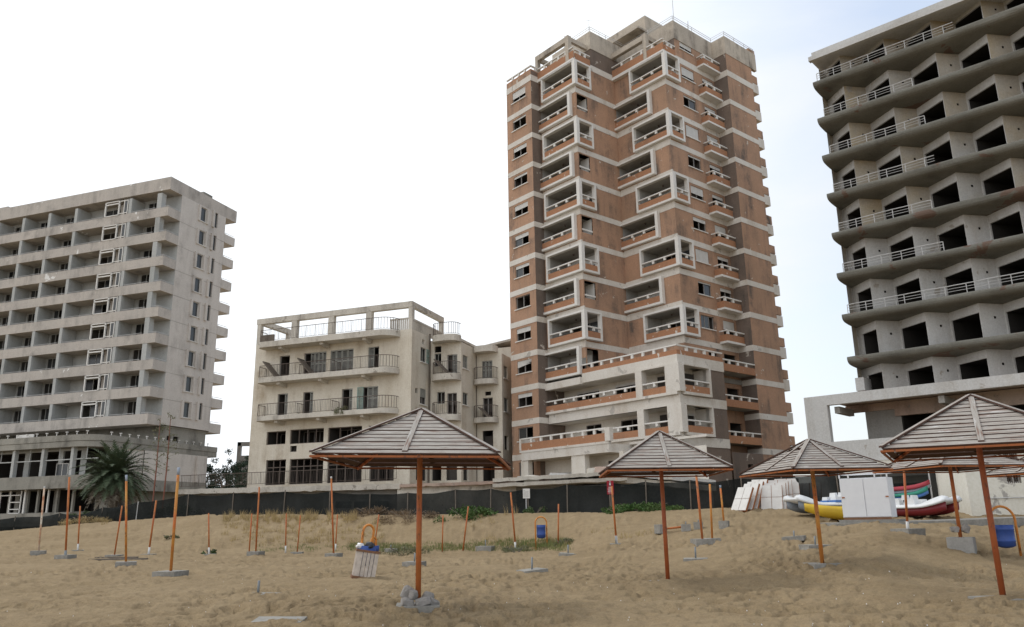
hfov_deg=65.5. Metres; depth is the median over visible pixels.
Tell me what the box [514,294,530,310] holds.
window
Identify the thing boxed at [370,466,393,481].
shop window
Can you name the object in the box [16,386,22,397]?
balcony door
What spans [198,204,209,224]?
window
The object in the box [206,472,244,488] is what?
distant tree
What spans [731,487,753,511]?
foam board
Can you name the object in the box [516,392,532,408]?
window
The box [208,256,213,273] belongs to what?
window
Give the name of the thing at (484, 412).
leaning board
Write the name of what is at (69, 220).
balcony door
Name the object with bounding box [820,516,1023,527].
path
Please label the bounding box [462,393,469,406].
window
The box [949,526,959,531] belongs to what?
stone
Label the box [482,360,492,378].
balcony door
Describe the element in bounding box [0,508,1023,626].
sand
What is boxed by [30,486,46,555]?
beach pole
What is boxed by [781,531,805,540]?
pole stub
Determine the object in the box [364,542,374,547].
rubbish bag
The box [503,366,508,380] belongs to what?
window
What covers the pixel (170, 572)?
beach pole
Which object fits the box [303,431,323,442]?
window
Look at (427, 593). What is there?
stone
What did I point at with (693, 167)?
window
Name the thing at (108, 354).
window
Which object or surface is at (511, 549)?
shrub
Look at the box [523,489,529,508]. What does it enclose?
notice board
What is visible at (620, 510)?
creeping plant
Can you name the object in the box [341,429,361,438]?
window
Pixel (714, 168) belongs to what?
balcony door
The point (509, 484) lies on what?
ruined terrace
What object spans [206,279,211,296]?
window
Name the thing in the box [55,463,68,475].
window
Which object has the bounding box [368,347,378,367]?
balcony door
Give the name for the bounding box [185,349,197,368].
window
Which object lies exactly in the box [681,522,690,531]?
pole stub
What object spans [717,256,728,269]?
balcony door
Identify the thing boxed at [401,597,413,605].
stone
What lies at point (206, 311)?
window
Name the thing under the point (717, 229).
balcony door
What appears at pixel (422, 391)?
window
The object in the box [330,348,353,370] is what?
balcony door
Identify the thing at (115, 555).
beach pole
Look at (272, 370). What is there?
leaning board
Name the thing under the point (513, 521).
beach pole
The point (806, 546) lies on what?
pole stub
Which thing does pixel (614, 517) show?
beach pole
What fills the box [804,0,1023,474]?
concrete hotel shell
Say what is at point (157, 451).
tall stalk
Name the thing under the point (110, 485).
date palm
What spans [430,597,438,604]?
stone
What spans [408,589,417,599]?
stone
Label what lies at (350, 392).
balcony door
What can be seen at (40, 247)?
balcony door
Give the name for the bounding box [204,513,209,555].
beach pole
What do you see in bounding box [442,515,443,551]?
beach pole
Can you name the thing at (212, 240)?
window
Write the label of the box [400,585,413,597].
stone
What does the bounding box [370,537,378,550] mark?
litter bin
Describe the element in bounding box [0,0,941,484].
sky
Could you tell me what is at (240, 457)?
distant house
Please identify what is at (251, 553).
beach pole
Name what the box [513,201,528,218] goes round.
window
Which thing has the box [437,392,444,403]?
window
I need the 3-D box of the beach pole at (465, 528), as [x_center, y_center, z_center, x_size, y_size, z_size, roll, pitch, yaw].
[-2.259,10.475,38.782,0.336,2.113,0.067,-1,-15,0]
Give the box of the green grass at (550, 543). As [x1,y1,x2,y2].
[254,536,573,551]
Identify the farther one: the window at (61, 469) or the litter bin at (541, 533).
the window at (61, 469)
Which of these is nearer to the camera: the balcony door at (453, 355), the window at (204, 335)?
the balcony door at (453, 355)
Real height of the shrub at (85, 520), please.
0.976 m
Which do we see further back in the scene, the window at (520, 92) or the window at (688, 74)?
the window at (520, 92)
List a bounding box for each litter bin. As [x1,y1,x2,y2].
[357,524,375,574]
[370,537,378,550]
[535,516,547,548]
[992,505,1021,555]
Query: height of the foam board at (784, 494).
1.289 m
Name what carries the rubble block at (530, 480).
on the ruined terrace
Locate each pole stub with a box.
[257,580,281,594]
[402,553,425,566]
[475,540,494,550]
[516,557,547,572]
[559,545,575,555]
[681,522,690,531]
[683,547,707,560]
[693,519,702,529]
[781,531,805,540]
[798,536,829,549]
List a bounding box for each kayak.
[893,480,930,493]
[894,486,928,497]
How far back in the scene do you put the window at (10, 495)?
81.78 m
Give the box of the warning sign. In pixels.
[607,481,613,507]
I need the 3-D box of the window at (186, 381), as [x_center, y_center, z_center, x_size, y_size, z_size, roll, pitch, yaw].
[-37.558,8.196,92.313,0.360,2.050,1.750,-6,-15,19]
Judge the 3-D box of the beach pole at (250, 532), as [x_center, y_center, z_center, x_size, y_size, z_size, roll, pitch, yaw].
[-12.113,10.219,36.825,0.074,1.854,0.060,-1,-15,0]
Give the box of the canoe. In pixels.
[804,503,843,519]
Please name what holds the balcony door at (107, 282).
in the hotel at (112, 308)
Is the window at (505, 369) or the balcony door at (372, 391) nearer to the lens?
the balcony door at (372, 391)
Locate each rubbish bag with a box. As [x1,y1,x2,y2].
[356,543,363,548]
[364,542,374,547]
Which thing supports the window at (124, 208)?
in the hotel at (112, 308)
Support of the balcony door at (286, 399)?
in the seafront hotel at (369, 376)
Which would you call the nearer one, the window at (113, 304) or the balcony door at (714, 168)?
the balcony door at (714, 168)
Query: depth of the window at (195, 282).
95.49 m
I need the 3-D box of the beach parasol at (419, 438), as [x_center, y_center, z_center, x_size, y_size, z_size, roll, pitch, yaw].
[-1.553,3.276,13.331,2.964,3.395,2.964,-2,-15,3]
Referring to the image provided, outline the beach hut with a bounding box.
[935,449,1023,515]
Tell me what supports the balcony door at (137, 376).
in the hotel at (112, 308)
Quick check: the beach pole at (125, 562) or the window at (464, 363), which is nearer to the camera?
the beach pole at (125, 562)
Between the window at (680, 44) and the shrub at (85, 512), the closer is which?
the shrub at (85, 512)
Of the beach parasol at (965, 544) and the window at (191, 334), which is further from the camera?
the window at (191, 334)
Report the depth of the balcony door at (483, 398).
72.83 m
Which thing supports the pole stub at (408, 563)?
on the sand
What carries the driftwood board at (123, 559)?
on the sand
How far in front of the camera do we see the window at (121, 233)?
94.03 m
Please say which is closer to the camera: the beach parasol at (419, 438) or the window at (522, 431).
the beach parasol at (419, 438)
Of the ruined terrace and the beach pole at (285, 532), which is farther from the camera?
the ruined terrace
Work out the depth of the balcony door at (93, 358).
93.14 m
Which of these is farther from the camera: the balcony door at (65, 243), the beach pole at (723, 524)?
the balcony door at (65, 243)
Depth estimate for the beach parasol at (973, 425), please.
12.61 m
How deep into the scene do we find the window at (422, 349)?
71.03 m
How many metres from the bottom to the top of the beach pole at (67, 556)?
3.334 m
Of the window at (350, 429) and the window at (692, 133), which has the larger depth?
the window at (692, 133)
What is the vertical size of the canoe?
0.738 m
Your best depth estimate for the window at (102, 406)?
88.70 m
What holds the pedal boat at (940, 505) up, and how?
on the sand
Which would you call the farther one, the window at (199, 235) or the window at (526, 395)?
the window at (199, 235)
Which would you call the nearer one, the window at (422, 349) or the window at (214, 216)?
the window at (422, 349)
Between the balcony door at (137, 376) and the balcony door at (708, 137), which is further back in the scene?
the balcony door at (137, 376)
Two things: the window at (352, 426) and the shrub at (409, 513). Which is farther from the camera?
the window at (352, 426)
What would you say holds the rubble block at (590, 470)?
on the ruined terrace
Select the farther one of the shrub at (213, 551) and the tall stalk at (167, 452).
the tall stalk at (167, 452)
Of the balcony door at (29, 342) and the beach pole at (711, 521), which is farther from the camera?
the balcony door at (29, 342)
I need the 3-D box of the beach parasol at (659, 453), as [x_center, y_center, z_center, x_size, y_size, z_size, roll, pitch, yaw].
[3.379,4.329,17.748,2.751,3.416,2.751,-1,-15,0]
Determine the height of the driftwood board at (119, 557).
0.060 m
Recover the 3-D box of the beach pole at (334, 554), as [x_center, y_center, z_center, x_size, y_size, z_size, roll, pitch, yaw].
[-7.891,9.114,35.479,0.597,3.623,0.582,-5,-15,14]
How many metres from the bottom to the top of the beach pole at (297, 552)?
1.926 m
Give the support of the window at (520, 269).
in the apartment tower
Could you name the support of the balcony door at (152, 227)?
in the hotel at (112, 308)
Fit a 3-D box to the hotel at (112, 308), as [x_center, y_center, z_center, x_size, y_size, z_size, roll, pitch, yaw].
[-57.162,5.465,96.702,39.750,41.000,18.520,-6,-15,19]
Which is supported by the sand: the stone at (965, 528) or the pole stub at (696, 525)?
the pole stub at (696, 525)
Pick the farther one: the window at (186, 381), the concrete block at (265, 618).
the window at (186, 381)
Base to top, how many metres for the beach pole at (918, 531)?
1.998 m
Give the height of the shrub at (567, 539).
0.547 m
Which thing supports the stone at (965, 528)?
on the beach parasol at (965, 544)
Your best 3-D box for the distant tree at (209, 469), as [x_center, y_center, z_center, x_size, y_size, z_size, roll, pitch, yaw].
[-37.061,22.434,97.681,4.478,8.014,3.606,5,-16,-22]
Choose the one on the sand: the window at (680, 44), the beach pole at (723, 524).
the beach pole at (723, 524)
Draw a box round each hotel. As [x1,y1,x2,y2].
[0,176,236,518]
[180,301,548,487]
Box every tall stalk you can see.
[143,420,164,500]
[154,412,178,499]
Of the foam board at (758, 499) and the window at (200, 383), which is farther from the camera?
the window at (200, 383)
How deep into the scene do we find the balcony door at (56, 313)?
96.92 m
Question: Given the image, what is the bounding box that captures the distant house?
[234,442,249,487]
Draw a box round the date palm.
[69,437,159,510]
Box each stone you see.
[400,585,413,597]
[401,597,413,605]
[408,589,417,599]
[415,596,430,605]
[422,591,433,597]
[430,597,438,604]
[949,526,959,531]
[961,523,969,532]
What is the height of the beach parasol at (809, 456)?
2.974 m
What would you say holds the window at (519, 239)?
in the apartment tower
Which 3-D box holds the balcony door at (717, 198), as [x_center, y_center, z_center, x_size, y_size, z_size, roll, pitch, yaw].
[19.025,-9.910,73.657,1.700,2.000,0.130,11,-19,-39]
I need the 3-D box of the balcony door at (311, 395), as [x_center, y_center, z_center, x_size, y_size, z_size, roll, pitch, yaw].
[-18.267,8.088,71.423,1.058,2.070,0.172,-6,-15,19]
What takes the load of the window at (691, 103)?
in the apartment tower
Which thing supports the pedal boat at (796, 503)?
on the sand
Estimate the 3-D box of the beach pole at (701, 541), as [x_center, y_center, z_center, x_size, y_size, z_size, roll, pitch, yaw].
[6.561,6.839,27.702,0.683,2.479,0.673,1,-15,-6]
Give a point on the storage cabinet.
(869, 499)
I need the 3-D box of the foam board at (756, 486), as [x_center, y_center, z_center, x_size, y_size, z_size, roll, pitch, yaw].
[11.351,8.814,38.152,0.913,1.299,0.820,12,-19,-40]
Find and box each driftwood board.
[88,558,147,559]
[95,556,138,557]
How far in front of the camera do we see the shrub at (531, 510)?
44.95 m
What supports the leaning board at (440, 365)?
on the seafront hotel at (369, 376)
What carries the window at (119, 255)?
in the hotel at (112, 308)
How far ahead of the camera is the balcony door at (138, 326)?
91.97 m
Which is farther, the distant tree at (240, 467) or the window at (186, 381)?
the distant tree at (240, 467)
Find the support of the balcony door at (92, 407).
in the hotel at (112, 308)
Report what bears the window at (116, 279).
in the hotel at (112, 308)
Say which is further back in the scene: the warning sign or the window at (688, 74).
the window at (688, 74)
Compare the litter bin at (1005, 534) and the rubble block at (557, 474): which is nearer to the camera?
the litter bin at (1005, 534)
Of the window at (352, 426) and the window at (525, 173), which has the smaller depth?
the window at (352, 426)
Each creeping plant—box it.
[601,501,683,512]
[603,507,630,513]
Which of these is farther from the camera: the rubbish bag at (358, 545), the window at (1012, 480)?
the window at (1012, 480)
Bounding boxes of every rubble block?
[524,475,538,481]
[548,473,567,479]
[586,468,594,472]
[593,467,605,471]
[656,475,671,479]
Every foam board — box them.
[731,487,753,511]
[744,483,759,510]
[747,481,763,508]
[751,479,767,507]
[761,485,782,508]
[764,483,786,508]
[768,480,792,496]
[768,481,788,495]
[774,478,799,497]
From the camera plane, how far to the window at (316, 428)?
70.81 m
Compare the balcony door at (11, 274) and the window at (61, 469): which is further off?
the balcony door at (11, 274)
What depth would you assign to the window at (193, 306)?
94.75 m
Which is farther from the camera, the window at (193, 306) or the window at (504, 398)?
the window at (193, 306)
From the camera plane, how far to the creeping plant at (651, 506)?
41.87 m
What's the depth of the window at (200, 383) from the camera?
93.92 m
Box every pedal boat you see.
[783,492,841,513]
[895,495,961,515]
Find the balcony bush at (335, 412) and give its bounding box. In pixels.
[333,405,346,414]
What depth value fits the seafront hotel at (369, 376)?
71.10 m
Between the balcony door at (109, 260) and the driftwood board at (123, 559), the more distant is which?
the balcony door at (109, 260)
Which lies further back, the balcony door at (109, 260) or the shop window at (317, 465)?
the balcony door at (109, 260)
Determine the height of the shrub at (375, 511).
0.954 m
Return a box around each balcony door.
[9,271,14,278]
[13,410,21,422]
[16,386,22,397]
[23,337,31,347]
[30,290,37,298]
[37,244,44,251]
[40,408,48,420]
[47,358,55,369]
[53,310,60,319]
[60,263,67,270]
[63,240,70,247]
[66,217,73,223]
[79,403,106,417]
[83,378,101,390]
[86,353,104,364]
[92,303,117,313]
[95,278,120,287]
[98,255,122,262]
[106,209,120,215]
[129,375,138,387]
[135,323,144,334]
[143,250,150,258]
[146,226,154,233]
[277,393,287,414]
[303,392,312,412]
[304,351,326,373]
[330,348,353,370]
[342,388,352,410]
[357,386,377,408]
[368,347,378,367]
[447,393,456,413]
[448,354,456,372]
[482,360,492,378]
[483,398,492,416]
[707,135,717,146]
[709,164,719,176]
[712,194,722,206]
[715,225,725,237]
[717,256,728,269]
[720,288,730,301]
[723,321,733,334]
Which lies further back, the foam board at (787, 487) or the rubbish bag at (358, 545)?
the foam board at (787, 487)
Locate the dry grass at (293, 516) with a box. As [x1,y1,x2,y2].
[101,506,653,548]
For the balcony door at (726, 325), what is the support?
in the apartment tower
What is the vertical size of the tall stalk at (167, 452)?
8.095 m
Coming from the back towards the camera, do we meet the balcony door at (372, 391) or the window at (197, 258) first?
the window at (197, 258)
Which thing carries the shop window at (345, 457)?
in the seafront hotel at (369, 376)
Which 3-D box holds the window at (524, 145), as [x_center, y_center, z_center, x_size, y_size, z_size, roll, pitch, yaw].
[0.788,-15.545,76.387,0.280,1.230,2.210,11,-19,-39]
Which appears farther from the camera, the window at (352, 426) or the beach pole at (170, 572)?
the window at (352, 426)
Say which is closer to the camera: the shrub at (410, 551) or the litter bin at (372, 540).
the litter bin at (372, 540)
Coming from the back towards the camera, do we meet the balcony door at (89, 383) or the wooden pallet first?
the balcony door at (89, 383)
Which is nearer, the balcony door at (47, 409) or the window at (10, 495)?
the window at (10, 495)
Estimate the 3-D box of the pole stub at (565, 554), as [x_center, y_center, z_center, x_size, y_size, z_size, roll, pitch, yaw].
[2.022,8.610,28.796,0.660,0.457,0.649,-3,-15,10]
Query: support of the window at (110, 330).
in the hotel at (112, 308)
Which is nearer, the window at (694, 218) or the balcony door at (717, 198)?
the window at (694, 218)
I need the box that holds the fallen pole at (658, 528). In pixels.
[654,524,680,533]
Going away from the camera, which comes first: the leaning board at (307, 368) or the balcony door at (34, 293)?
the leaning board at (307, 368)
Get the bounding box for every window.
[0,491,22,513]
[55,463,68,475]
[80,400,106,418]
[83,373,109,391]
[86,347,112,365]
[89,322,114,339]
[92,296,117,314]
[95,271,120,289]
[98,247,123,265]
[101,223,126,240]
[104,199,128,217]
[180,400,192,419]
[182,374,195,393]
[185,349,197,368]
[187,324,199,343]
[189,299,201,318]
[191,275,203,294]
[194,251,205,270]
[195,401,201,420]
[196,227,207,247]
[197,376,203,394]
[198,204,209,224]
[199,351,205,369]
[201,327,207,344]
[204,303,209,320]
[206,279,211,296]
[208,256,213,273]
[209,233,215,249]
[211,210,216,227]
[266,459,285,484]
[267,431,285,444]
[290,428,323,443]
[290,458,322,483]
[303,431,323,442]
[328,457,360,482]
[329,426,361,442]
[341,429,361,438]
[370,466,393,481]
[419,388,427,406]
[420,348,427,364]
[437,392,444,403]
[462,355,469,370]
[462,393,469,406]
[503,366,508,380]
[504,398,509,413]
[511,87,525,104]
[511,114,526,132]
[512,143,526,160]
[512,172,527,189]
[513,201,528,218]
[513,232,529,248]
[514,262,529,279]
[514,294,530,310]
[515,326,531,342]
[516,359,532,374]
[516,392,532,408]
[517,426,533,442]
[679,42,693,55]
[681,67,695,84]
[683,95,698,112]
[686,125,700,141]
[688,155,702,171]
[690,185,705,202]
[693,217,708,233]
[695,249,710,265]
[698,281,713,297]
[701,315,716,330]
[1002,454,1020,482]
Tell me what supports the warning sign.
on the sand
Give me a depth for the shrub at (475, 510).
43.92 m
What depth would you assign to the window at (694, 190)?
71.82 m
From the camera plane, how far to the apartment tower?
71.55 m
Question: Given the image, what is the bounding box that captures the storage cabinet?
[838,472,905,522]
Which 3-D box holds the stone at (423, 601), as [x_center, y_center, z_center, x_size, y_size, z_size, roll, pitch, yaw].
[-1.433,4.643,12.813,0.246,0.132,0.198,-9,-12,-14]
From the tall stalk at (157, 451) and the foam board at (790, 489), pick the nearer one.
the foam board at (790, 489)
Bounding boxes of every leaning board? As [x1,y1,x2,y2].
[262,361,278,375]
[297,358,313,372]
[433,359,449,372]
[478,407,490,416]
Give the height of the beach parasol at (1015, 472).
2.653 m
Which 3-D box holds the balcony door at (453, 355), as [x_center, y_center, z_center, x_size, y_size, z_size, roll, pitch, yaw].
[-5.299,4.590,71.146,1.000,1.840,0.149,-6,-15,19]
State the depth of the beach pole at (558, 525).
35.82 m
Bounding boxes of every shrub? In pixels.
[58,516,112,525]
[70,510,91,514]
[164,535,179,538]
[201,549,216,553]
[338,505,398,516]
[375,509,441,524]
[380,545,432,555]
[433,504,498,522]
[501,544,530,552]
[522,506,545,512]
[554,537,573,546]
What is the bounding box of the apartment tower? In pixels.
[506,0,794,481]
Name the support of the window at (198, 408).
in the hotel at (112, 308)
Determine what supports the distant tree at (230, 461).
on the sand
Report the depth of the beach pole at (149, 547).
35.74 m
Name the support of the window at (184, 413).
in the hotel at (112, 308)
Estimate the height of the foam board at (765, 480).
1.473 m
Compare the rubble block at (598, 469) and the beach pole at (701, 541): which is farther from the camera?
the rubble block at (598, 469)
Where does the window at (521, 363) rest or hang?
in the apartment tower
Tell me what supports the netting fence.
on the sand
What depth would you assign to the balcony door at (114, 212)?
97.73 m
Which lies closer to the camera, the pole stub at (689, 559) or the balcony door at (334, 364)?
the pole stub at (689, 559)
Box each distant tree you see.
[206,464,229,488]
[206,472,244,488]
[211,458,246,486]
[224,448,248,487]
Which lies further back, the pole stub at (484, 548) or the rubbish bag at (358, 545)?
the pole stub at (484, 548)
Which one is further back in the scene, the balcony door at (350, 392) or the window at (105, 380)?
the window at (105, 380)
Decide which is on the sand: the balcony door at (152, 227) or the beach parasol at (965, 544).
the beach parasol at (965, 544)
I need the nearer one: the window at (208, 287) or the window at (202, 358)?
the window at (202, 358)
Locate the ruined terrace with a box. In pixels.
[178,472,715,495]
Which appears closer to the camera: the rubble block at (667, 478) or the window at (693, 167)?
the rubble block at (667, 478)
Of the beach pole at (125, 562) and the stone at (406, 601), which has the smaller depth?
the stone at (406, 601)
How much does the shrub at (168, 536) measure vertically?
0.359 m
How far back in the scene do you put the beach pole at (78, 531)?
39.39 m
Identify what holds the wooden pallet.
on the sand
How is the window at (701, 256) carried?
in the apartment tower
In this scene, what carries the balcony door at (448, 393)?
in the seafront hotel at (369, 376)
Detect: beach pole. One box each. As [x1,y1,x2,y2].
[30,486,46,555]
[54,477,76,558]
[71,506,83,550]
[105,506,123,556]
[115,475,136,566]
[140,500,156,554]
[152,467,188,576]
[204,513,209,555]
[246,487,264,555]
[249,514,251,550]
[285,513,286,552]
[290,515,303,553]
[325,476,342,556]
[335,514,337,550]
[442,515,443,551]
[462,506,468,550]
[510,492,518,550]
[557,504,558,544]
[610,486,620,544]
[690,477,714,546]
[709,484,720,540]
[718,485,729,528]
[890,471,925,535]
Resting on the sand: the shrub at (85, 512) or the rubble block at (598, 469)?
the shrub at (85, 512)
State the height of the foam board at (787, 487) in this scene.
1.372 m
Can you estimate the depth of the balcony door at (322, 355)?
72.01 m
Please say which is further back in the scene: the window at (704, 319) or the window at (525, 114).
the window at (525, 114)
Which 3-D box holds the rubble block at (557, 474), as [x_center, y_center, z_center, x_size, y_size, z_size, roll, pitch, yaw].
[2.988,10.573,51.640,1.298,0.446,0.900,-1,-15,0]
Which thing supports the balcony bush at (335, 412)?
on the seafront hotel at (369, 376)
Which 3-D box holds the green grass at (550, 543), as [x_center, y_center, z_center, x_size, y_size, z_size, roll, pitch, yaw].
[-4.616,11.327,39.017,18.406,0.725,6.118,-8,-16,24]
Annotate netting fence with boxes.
[0,471,938,530]
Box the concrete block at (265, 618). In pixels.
[251,616,306,622]
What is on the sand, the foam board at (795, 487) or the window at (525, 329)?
the foam board at (795, 487)
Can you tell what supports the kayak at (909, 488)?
on the kayak at (922, 492)
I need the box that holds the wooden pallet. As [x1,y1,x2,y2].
[350,548,380,577]
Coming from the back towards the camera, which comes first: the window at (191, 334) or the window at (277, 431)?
the window at (191, 334)
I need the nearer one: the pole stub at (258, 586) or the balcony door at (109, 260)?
the pole stub at (258, 586)
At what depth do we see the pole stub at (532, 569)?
20.70 m
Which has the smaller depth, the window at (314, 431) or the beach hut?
the beach hut
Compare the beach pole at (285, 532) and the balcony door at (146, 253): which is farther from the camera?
the balcony door at (146, 253)
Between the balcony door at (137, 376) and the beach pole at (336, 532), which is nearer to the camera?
the beach pole at (336, 532)
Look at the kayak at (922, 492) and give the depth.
33.65 m
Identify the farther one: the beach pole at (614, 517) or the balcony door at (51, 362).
the balcony door at (51, 362)
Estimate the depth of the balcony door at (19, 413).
95.12 m
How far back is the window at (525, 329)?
71.92 m
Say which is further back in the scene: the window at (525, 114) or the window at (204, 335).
the window at (204, 335)
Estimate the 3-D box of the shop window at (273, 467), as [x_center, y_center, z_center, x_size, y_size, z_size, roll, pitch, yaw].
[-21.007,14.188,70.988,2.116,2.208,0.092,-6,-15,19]
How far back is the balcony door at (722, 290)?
71.57 m
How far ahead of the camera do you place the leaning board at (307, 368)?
71.59 m
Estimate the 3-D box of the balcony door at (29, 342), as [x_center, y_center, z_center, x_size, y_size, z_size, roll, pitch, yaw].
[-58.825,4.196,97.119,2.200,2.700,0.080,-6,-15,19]
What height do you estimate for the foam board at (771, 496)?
1.189 m
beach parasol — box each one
[309,408,511,612]
[598,430,733,580]
[739,439,892,568]
[872,451,1023,553]
[879,394,1023,599]
[986,457,1023,477]
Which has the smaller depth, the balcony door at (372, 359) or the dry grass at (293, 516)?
the dry grass at (293, 516)
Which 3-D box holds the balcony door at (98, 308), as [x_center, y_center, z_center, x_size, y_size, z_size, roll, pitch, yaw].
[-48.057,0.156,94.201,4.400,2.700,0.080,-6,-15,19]
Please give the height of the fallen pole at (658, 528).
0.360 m
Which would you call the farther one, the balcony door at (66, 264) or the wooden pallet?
the balcony door at (66, 264)
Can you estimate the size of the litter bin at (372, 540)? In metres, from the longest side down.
1.412 x 0.469 x 0.469 m

